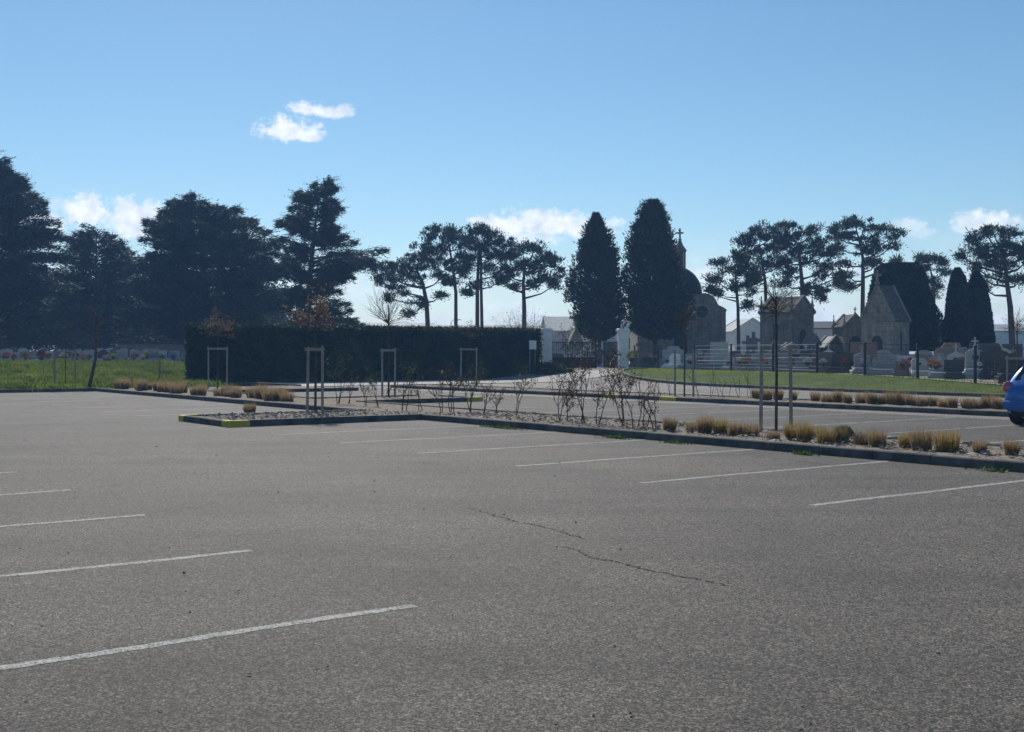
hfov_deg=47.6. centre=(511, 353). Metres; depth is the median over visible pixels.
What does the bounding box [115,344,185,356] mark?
wall
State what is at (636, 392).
kerb
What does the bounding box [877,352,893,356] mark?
tomb
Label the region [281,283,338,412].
young tree
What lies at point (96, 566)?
parking line
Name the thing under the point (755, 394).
dry grass clump
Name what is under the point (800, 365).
tomb
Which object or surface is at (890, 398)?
dry grass clump
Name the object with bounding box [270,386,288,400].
dry grass clump
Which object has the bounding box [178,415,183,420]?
kerb yellow corner
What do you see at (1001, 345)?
tomb
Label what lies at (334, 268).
cedar
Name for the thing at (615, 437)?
weed
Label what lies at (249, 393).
dry grass clump
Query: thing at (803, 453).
weed
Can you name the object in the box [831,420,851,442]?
dry grass clump
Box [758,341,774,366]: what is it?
tomb
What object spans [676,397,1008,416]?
kerb
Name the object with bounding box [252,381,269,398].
dry grass clump
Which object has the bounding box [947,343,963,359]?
tomb
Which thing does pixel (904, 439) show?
dry grass clump
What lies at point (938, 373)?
tomb
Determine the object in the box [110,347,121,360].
tomb
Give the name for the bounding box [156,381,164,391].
dry grass clump
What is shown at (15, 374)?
rough grass
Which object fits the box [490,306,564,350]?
red twig tree
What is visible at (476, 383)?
bare shrub
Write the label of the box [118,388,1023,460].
planting bed
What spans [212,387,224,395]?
dry grass clump
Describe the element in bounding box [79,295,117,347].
understorey tree
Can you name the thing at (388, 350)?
tree stakes
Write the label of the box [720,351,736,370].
tomb
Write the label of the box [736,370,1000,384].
cemetery path
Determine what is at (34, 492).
parking line
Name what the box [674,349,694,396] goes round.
tree stakes
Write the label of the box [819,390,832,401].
dry grass clump
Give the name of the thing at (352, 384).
bare shrub
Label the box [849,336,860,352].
door
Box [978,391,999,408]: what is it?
dry grass clump
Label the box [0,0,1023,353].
sky
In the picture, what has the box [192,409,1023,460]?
bed stones
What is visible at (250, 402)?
kerb
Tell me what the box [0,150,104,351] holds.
cedar
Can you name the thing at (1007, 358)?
tree stakes
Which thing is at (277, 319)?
understorey tree
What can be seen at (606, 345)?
iron gate
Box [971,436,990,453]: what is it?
dry grass clump
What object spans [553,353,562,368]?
tomb
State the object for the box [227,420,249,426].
kerb yellow corner
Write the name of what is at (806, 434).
dry grass clump
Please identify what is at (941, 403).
dry grass clump
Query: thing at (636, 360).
tomb
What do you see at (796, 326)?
mausoleum
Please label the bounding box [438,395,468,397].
kerb
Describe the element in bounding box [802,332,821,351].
tomb house
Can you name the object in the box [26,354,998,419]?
ground
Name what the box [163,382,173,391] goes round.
dry grass clump
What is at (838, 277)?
pine tree
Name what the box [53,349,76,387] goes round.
tree stakes
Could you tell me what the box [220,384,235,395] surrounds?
dry grass clump
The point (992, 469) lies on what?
weed
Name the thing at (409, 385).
bare shrub
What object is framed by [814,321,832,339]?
house
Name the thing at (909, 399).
dry grass clump
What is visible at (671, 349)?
tomb monument
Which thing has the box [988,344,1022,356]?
tomb monument
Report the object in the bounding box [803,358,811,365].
flower pot
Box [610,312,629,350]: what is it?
house
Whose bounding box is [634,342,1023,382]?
cemetery fence
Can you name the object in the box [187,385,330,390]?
planting bed
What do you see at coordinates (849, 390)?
verge kerb
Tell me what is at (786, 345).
tomb house
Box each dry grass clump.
[113,378,121,388]
[119,379,130,388]
[136,375,149,390]
[152,381,160,390]
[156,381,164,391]
[157,378,173,385]
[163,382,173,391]
[168,380,185,393]
[173,379,188,392]
[189,384,198,394]
[196,384,206,395]
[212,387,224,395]
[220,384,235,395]
[223,389,229,396]
[229,386,240,397]
[230,384,242,396]
[242,400,256,412]
[244,386,257,397]
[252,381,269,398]
[260,386,283,400]
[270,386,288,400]
[279,390,294,401]
[661,413,678,431]
[685,419,703,432]
[694,414,715,433]
[711,415,730,433]
[727,418,743,435]
[740,419,760,436]
[750,387,758,398]
[763,385,773,399]
[765,430,780,438]
[773,387,785,399]
[782,417,803,439]
[788,390,798,399]
[793,415,815,441]
[809,390,820,400]
[809,421,827,435]
[814,425,837,443]
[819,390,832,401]
[830,387,843,402]
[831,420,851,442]
[841,390,853,403]
[848,429,873,444]
[854,391,869,402]
[863,389,878,403]
[864,426,887,446]
[876,391,886,404]
[882,388,902,404]
[894,389,909,404]
[895,430,911,447]
[903,392,918,405]
[906,424,934,450]
[914,394,930,406]
[929,395,937,405]
[931,424,962,451]
[936,396,949,407]
[946,396,958,407]
[958,396,977,407]
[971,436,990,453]
[973,398,982,408]
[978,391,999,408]
[990,396,1004,408]
[1002,435,1021,454]
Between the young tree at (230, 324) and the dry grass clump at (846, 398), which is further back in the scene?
the young tree at (230, 324)
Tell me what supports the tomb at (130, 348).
on the ground at (614, 400)
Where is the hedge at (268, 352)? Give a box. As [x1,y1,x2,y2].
[183,320,543,384]
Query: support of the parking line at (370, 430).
on the car park
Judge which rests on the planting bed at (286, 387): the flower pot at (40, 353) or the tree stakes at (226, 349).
the tree stakes at (226, 349)
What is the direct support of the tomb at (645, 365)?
on the ground at (614, 400)
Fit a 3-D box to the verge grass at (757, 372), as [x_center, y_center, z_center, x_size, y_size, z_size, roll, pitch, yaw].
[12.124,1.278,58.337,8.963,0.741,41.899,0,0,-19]
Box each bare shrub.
[320,342,354,403]
[344,375,360,403]
[350,359,380,405]
[358,382,370,404]
[392,350,425,410]
[414,383,423,409]
[423,377,445,412]
[438,360,468,411]
[453,361,488,411]
[478,379,496,412]
[485,387,508,412]
[508,360,537,416]
[546,373,577,421]
[548,323,602,423]
[560,389,579,419]
[580,369,618,423]
[599,340,641,425]
[612,373,657,427]
[637,381,661,428]
[642,391,664,426]
[709,369,715,396]
[743,366,750,397]
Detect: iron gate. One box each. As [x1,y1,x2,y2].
[552,340,596,367]
[603,341,616,367]
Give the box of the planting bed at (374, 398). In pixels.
[325,396,460,401]
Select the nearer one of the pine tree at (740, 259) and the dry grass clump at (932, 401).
the dry grass clump at (932, 401)
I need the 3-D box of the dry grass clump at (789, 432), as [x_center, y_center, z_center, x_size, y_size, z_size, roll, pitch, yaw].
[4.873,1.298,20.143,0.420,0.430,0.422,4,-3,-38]
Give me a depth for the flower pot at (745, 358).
67.30 m
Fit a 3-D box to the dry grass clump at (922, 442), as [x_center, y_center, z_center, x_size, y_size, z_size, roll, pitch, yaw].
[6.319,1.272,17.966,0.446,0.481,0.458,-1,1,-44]
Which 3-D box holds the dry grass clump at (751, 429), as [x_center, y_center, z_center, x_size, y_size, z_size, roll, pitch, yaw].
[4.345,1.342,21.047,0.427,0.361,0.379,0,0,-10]
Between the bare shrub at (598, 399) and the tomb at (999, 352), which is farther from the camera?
the tomb at (999, 352)
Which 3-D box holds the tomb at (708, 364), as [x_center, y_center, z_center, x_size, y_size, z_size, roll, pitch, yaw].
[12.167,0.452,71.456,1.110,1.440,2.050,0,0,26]
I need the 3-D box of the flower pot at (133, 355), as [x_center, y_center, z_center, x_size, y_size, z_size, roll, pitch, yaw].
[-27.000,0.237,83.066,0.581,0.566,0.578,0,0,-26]
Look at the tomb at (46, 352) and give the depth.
81.14 m
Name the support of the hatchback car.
on the car park
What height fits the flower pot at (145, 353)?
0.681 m
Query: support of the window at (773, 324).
in the mausoleum at (796, 326)
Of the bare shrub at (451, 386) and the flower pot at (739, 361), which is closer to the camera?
the bare shrub at (451, 386)
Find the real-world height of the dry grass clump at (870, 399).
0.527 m
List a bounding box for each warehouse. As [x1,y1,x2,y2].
[364,322,436,326]
[437,325,540,347]
[930,324,1023,356]
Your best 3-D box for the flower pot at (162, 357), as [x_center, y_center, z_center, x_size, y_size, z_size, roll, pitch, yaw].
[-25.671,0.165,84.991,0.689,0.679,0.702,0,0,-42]
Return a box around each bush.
[530,359,566,374]
[549,367,576,372]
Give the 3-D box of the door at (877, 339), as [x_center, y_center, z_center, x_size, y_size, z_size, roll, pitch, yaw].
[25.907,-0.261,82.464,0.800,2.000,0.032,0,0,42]
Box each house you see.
[540,316,574,352]
[564,321,583,354]
[573,316,617,352]
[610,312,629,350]
[726,317,759,354]
[780,342,798,353]
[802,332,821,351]
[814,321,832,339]
[820,335,837,351]
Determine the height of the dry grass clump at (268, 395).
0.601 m
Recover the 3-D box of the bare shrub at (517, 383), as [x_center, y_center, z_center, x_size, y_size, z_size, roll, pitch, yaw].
[0.271,0.835,26.886,0.822,1.396,1.508,0,0,17]
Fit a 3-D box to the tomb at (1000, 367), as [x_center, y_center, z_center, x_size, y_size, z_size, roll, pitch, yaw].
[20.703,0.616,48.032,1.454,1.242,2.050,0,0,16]
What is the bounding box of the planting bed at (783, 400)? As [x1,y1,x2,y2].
[410,384,1006,410]
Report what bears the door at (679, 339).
in the chapel
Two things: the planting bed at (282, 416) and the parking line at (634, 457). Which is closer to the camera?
the parking line at (634, 457)
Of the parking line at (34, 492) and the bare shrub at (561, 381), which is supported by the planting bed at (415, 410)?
the bare shrub at (561, 381)
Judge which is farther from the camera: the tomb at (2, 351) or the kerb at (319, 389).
the tomb at (2, 351)
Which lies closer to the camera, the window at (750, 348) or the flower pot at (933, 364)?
the flower pot at (933, 364)
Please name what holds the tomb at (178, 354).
on the ground at (614, 400)
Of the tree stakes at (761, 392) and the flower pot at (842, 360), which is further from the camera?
the flower pot at (842, 360)
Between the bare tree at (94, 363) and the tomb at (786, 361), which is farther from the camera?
the tomb at (786, 361)
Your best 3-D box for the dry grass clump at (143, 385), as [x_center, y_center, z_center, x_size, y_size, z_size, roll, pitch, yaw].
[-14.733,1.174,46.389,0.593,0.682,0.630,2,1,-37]
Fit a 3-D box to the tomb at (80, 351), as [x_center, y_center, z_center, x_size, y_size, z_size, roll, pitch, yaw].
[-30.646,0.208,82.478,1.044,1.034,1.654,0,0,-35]
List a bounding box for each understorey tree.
[18,250,73,348]
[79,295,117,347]
[243,282,284,323]
[262,282,294,322]
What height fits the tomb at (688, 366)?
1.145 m
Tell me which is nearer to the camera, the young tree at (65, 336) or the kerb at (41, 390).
the kerb at (41, 390)
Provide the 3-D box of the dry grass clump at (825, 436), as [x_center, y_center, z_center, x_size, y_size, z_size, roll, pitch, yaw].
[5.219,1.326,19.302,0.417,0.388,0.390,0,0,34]
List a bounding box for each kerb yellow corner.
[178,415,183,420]
[221,420,231,426]
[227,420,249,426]
[464,397,482,401]
[604,394,618,397]
[659,396,675,400]
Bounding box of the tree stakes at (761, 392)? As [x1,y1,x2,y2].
[759,346,792,431]
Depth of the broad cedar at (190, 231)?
101.94 m
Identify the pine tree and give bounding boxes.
[364,238,452,325]
[417,221,476,326]
[453,220,519,327]
[484,237,567,326]
[700,246,766,353]
[730,219,790,302]
[769,219,854,308]
[824,213,911,316]
[912,250,953,353]
[950,223,1023,343]
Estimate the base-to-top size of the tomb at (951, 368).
0.850 m
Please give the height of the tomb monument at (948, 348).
1.701 m
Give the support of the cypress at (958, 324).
on the cemetery gravel
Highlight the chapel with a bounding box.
[629,228,726,357]
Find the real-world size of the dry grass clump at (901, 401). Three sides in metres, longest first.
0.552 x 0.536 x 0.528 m
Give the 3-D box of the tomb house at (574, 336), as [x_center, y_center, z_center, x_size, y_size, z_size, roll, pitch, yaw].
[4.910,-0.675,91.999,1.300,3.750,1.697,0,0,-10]
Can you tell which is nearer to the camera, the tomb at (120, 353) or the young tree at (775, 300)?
the young tree at (775, 300)
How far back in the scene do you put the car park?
8.29 m
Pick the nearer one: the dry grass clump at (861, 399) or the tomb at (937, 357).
the dry grass clump at (861, 399)
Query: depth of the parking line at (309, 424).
26.08 m
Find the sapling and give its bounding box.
[156,347,168,380]
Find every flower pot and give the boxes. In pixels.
[2,352,10,357]
[35,350,46,359]
[59,352,68,358]
[131,353,137,359]
[141,351,149,357]
[157,351,164,359]
[626,350,638,362]
[686,357,691,363]
[736,356,742,363]
[741,356,750,363]
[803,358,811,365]
[819,358,826,365]
[840,358,848,366]
[898,358,908,368]
[927,359,934,367]
[931,361,941,369]
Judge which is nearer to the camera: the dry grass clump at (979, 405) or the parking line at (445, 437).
the parking line at (445, 437)
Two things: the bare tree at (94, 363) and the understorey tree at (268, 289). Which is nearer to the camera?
the bare tree at (94, 363)
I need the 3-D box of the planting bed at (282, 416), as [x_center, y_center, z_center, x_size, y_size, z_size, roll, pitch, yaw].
[-4.957,1.488,27.789,4.792,0.034,2.701,0,0,-36]
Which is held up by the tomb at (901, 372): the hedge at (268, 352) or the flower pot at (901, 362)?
the flower pot at (901, 362)
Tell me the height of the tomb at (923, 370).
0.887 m
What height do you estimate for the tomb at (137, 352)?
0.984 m
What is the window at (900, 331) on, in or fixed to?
in the mausoleum at (885, 319)
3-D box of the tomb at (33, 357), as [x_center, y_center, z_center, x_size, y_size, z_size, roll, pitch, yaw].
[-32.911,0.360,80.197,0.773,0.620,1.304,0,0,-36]
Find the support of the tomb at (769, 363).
on the ground at (614, 400)
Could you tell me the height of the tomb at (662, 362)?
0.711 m
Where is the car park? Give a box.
[0,387,1023,731]
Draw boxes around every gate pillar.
[541,328,552,363]
[616,328,629,368]
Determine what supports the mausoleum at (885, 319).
on the cemetery gravel
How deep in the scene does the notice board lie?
72.54 m
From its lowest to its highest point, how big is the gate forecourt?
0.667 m
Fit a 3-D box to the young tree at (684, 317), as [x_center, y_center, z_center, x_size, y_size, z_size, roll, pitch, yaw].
[5.917,-0.079,40.161,0.975,3.257,1.225,0,0,26]
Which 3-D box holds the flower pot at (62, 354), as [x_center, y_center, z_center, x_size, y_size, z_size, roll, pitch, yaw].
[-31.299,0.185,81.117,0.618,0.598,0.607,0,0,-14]
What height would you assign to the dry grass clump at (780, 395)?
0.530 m
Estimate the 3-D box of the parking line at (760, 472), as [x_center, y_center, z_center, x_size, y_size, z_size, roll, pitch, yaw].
[3.595,1.598,15.804,4.952,0.001,0.137,0,0,-36]
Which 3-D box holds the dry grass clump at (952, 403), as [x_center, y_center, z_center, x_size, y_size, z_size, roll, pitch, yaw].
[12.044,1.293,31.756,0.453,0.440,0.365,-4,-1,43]
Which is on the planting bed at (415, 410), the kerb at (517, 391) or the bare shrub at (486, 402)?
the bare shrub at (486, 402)
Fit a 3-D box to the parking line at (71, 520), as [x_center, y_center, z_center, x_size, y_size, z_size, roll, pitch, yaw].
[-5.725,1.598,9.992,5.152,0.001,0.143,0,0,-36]
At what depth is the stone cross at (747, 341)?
82.91 m
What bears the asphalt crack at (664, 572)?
on the car park
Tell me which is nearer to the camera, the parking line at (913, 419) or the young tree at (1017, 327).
the parking line at (913, 419)
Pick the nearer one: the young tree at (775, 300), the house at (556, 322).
the young tree at (775, 300)
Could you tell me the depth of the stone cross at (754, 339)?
83.89 m
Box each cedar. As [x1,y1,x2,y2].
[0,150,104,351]
[113,190,296,343]
[272,175,391,325]
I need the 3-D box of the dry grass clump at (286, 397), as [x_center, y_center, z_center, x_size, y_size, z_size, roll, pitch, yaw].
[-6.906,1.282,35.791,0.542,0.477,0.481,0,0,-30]
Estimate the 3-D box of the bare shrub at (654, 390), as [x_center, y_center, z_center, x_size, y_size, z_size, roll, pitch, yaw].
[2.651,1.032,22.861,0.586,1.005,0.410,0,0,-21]
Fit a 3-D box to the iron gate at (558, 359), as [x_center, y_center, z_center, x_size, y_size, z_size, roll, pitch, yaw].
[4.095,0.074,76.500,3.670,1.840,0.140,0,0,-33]
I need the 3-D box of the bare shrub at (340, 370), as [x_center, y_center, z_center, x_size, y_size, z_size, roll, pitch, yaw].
[-5.152,0.602,34.368,0.917,1.862,0.865,0,0,-26]
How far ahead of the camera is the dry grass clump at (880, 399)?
33.93 m
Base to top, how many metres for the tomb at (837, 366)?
1.184 m
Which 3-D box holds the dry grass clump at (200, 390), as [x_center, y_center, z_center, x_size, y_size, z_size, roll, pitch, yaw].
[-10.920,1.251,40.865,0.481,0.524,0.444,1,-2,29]
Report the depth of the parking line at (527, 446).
19.92 m
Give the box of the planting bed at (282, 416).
[199,411,399,420]
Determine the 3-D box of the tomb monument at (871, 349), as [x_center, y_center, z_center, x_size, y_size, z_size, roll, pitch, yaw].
[18.782,0.275,62.000,1.750,1.751,1.000,0,0,14]
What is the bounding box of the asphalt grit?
[4,432,1020,731]
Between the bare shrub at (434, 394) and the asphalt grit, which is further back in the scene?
the bare shrub at (434, 394)
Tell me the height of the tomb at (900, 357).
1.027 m
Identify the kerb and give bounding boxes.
[0,388,94,392]
[95,388,365,415]
[183,415,221,425]
[208,387,416,398]
[243,382,300,385]
[250,414,421,426]
[356,397,1023,446]
[390,384,603,397]
[422,414,1023,472]
[431,384,960,405]
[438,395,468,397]
[618,394,658,399]
[621,368,1004,397]
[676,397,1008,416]
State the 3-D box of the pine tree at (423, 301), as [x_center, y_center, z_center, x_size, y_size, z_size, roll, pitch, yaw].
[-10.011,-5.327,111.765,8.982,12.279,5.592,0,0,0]
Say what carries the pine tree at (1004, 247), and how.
on the ground at (614, 400)
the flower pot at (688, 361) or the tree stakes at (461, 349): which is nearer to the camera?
the tree stakes at (461, 349)
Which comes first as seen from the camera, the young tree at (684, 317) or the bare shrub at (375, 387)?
the bare shrub at (375, 387)
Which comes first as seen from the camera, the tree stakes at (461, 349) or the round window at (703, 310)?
the tree stakes at (461, 349)
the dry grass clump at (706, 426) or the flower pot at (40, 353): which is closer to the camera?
the dry grass clump at (706, 426)
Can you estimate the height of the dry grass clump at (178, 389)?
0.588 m
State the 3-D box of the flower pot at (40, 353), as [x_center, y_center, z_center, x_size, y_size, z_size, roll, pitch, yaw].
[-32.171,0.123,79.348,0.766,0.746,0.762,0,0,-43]
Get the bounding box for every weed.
[479,423,526,430]
[602,433,629,439]
[658,438,694,444]
[787,448,822,455]
[963,465,1007,472]
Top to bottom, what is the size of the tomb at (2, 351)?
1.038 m
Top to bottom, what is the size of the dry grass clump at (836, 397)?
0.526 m
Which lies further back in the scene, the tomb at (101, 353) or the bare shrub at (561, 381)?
the tomb at (101, 353)
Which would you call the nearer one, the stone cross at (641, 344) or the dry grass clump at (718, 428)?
the dry grass clump at (718, 428)
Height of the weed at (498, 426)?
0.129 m
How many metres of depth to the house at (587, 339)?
130.69 m
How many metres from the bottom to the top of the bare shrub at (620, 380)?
1.816 m
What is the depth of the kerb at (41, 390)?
47.83 m
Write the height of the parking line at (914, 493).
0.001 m
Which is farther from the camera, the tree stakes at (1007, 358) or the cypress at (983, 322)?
the cypress at (983, 322)
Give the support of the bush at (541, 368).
on the gate forecourt
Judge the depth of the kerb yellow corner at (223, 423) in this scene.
25.26 m
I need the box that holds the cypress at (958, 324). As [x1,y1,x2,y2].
[943,267,973,345]
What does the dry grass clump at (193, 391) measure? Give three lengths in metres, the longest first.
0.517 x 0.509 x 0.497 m
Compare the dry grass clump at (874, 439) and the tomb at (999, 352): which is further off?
the tomb at (999, 352)
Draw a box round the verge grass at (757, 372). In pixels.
[612,367,1004,397]
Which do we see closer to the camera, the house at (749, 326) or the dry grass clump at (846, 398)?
the dry grass clump at (846, 398)
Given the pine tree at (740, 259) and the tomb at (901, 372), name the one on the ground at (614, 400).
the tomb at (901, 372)
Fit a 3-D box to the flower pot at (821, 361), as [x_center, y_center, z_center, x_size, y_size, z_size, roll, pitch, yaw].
[16.327,0.474,60.991,0.449,0.443,0.457,0,0,-7]
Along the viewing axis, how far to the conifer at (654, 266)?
91.81 m
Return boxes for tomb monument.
[662,346,683,363]
[709,342,728,367]
[851,342,876,365]
[936,343,968,356]
[969,343,998,350]
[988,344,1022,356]
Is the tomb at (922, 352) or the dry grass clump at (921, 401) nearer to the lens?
the dry grass clump at (921, 401)
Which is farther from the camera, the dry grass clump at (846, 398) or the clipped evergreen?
the clipped evergreen
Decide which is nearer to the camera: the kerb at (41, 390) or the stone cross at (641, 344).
the kerb at (41, 390)
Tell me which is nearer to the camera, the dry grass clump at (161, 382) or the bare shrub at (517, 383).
the bare shrub at (517, 383)
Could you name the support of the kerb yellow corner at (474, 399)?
on the car park
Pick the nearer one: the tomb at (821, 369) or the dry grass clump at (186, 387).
the dry grass clump at (186, 387)
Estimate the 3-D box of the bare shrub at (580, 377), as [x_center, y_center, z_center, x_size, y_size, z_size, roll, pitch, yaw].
[1.401,0.438,24.627,1.069,2.190,1.881,0,0,26]
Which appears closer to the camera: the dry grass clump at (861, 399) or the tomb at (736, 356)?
the dry grass clump at (861, 399)
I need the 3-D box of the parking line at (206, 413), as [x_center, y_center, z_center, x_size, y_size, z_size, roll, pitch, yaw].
[-7.665,1.598,31.206,4.952,0.001,0.143,0,0,-36]
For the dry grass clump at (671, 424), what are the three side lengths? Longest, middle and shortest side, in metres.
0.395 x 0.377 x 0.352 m
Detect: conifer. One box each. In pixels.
[561,211,629,347]
[618,198,696,356]
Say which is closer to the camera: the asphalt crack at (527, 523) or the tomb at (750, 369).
the asphalt crack at (527, 523)
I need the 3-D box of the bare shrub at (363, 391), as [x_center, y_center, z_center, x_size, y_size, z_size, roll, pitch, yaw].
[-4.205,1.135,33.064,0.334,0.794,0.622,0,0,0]
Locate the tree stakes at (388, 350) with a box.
[380,348,395,396]
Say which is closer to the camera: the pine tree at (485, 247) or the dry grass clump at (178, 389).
the dry grass clump at (178, 389)
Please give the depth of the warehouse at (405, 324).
158.53 m
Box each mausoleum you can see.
[758,295,815,352]
[831,307,860,352]
[859,270,910,354]
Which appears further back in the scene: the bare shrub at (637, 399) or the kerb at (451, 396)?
the kerb at (451, 396)
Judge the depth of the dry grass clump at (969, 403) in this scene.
31.24 m
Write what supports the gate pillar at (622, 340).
on the gate forecourt
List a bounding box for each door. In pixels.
[674,333,686,353]
[800,329,805,348]
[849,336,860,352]
[872,336,881,350]
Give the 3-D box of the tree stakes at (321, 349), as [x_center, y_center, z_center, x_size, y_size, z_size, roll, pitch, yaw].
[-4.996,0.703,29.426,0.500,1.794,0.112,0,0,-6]
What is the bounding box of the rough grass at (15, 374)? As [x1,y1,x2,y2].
[0,358,236,392]
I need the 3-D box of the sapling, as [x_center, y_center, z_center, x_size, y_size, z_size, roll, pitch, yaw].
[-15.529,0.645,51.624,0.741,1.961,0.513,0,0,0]
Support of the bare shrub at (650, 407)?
on the planting bed at (415, 410)
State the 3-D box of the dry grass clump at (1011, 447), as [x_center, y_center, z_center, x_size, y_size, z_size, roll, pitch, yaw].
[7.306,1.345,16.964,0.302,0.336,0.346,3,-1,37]
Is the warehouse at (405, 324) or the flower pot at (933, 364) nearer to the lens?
the flower pot at (933, 364)
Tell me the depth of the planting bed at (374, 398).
38.39 m
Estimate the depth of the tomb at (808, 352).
66.00 m
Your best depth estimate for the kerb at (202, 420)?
26.34 m
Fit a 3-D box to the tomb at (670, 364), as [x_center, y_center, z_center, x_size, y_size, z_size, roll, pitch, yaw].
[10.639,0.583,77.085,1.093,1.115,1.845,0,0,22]
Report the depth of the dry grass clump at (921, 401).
32.68 m
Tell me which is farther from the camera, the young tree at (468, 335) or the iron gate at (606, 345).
the iron gate at (606, 345)
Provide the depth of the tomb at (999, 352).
50.98 m
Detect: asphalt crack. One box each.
[468,507,580,537]
[597,558,723,584]
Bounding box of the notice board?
[529,340,535,373]
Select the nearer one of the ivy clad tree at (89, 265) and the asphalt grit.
the asphalt grit
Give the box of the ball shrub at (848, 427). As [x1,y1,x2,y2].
[831,425,855,436]
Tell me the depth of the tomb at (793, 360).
66.31 m
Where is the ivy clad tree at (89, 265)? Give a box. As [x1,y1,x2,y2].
[51,222,147,350]
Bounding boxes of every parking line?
[0,490,67,494]
[0,514,143,526]
[0,550,250,576]
[0,604,418,669]
[139,410,302,415]
[226,420,408,427]
[277,425,482,434]
[343,432,548,442]
[424,439,644,452]
[517,449,754,465]
[639,461,887,482]
[810,480,1023,505]
[874,417,953,421]
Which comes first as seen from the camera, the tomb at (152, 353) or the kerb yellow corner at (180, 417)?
the kerb yellow corner at (180, 417)
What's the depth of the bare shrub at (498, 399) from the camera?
28.20 m
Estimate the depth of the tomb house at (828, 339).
88.23 m
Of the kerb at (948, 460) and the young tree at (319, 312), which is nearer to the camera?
the kerb at (948, 460)
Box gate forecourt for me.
[229,368,620,386]
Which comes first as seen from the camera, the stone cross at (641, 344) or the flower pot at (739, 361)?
the flower pot at (739, 361)
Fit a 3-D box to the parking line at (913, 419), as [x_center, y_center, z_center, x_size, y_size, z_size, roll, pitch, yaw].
[10.051,1.598,28.287,4.802,0.001,0.144,0,0,-36]
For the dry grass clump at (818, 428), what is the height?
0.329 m
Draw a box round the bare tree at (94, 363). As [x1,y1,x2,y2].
[67,299,129,387]
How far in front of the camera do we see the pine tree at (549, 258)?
105.61 m
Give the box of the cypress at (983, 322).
[966,271,996,348]
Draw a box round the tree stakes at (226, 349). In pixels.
[207,347,227,387]
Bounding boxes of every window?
[693,303,710,320]
[749,338,757,349]
[773,324,777,339]
[900,331,901,350]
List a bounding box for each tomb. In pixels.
[0,349,9,361]
[10,352,19,358]
[18,348,27,352]
[19,350,28,359]
[27,354,41,361]
[43,351,52,361]
[52,352,72,359]
[70,349,90,360]
[87,350,100,361]
[97,350,112,360]
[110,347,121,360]
[115,349,130,360]
[126,347,141,357]
[130,350,146,361]
[145,350,162,361]
[157,350,171,360]
[168,352,181,360]
[170,351,183,359]
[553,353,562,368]
[629,351,648,366]
[637,357,653,367]
[653,359,663,366]
[661,354,681,368]
[676,353,697,369]
[696,350,719,369]
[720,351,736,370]
[732,351,742,356]
[735,355,750,368]
[739,359,757,370]
[753,352,765,359]
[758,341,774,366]
[758,359,771,370]
[769,352,793,371]
[788,354,794,364]
[792,350,811,366]
[792,355,810,371]
[806,352,831,372]
[826,353,853,372]
[849,344,871,373]
[867,355,896,374]
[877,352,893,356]
[893,361,909,375]
[897,355,913,369]
[909,358,929,375]
[914,355,932,360]
[915,350,932,354]
[927,353,946,370]
[929,355,945,377]
[943,360,963,378]
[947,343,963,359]
[963,337,981,378]
[977,345,1007,378]
[992,353,1023,383]
[997,336,1010,352]
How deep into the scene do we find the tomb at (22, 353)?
83.00 m
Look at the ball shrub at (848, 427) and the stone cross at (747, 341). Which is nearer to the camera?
the ball shrub at (848, 427)
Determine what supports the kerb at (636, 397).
on the ground at (614, 400)
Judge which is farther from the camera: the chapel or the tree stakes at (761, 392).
the chapel
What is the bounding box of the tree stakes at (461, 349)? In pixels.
[459,347,477,385]
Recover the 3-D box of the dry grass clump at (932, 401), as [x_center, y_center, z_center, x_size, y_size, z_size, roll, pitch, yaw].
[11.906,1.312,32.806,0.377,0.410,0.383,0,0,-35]
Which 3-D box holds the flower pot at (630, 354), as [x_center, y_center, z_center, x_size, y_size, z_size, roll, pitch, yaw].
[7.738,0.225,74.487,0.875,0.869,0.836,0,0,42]
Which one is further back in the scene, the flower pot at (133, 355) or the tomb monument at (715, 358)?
the flower pot at (133, 355)
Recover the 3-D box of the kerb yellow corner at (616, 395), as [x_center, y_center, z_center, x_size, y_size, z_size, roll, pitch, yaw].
[3.588,1.580,41.534,0.144,0.240,0.792,0,0,-36]
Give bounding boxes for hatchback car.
[1002,365,1023,423]
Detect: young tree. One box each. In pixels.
[44,313,84,384]
[199,307,235,387]
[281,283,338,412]
[362,270,412,396]
[454,317,485,385]
[671,305,696,395]
[750,273,806,430]
[997,307,1023,368]
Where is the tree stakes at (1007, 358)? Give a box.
[1005,356,1023,381]
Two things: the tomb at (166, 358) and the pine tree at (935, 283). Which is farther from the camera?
the pine tree at (935, 283)
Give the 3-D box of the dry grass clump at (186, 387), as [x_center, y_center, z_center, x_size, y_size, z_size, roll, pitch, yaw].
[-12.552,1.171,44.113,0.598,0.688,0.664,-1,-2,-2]
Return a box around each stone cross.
[636,338,646,350]
[742,335,753,354]
[749,332,760,353]
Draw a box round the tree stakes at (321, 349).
[305,346,324,412]
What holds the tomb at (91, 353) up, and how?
on the ground at (614, 400)
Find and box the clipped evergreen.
[865,262,946,350]
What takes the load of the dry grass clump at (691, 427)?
on the planting bed at (415, 410)
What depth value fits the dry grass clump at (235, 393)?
38.98 m
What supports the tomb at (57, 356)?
on the ground at (614, 400)
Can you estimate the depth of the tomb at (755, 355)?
75.21 m
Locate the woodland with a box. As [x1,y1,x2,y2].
[0,263,296,350]
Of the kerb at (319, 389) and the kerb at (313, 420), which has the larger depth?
the kerb at (319, 389)
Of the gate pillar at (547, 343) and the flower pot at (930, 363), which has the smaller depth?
the flower pot at (930, 363)

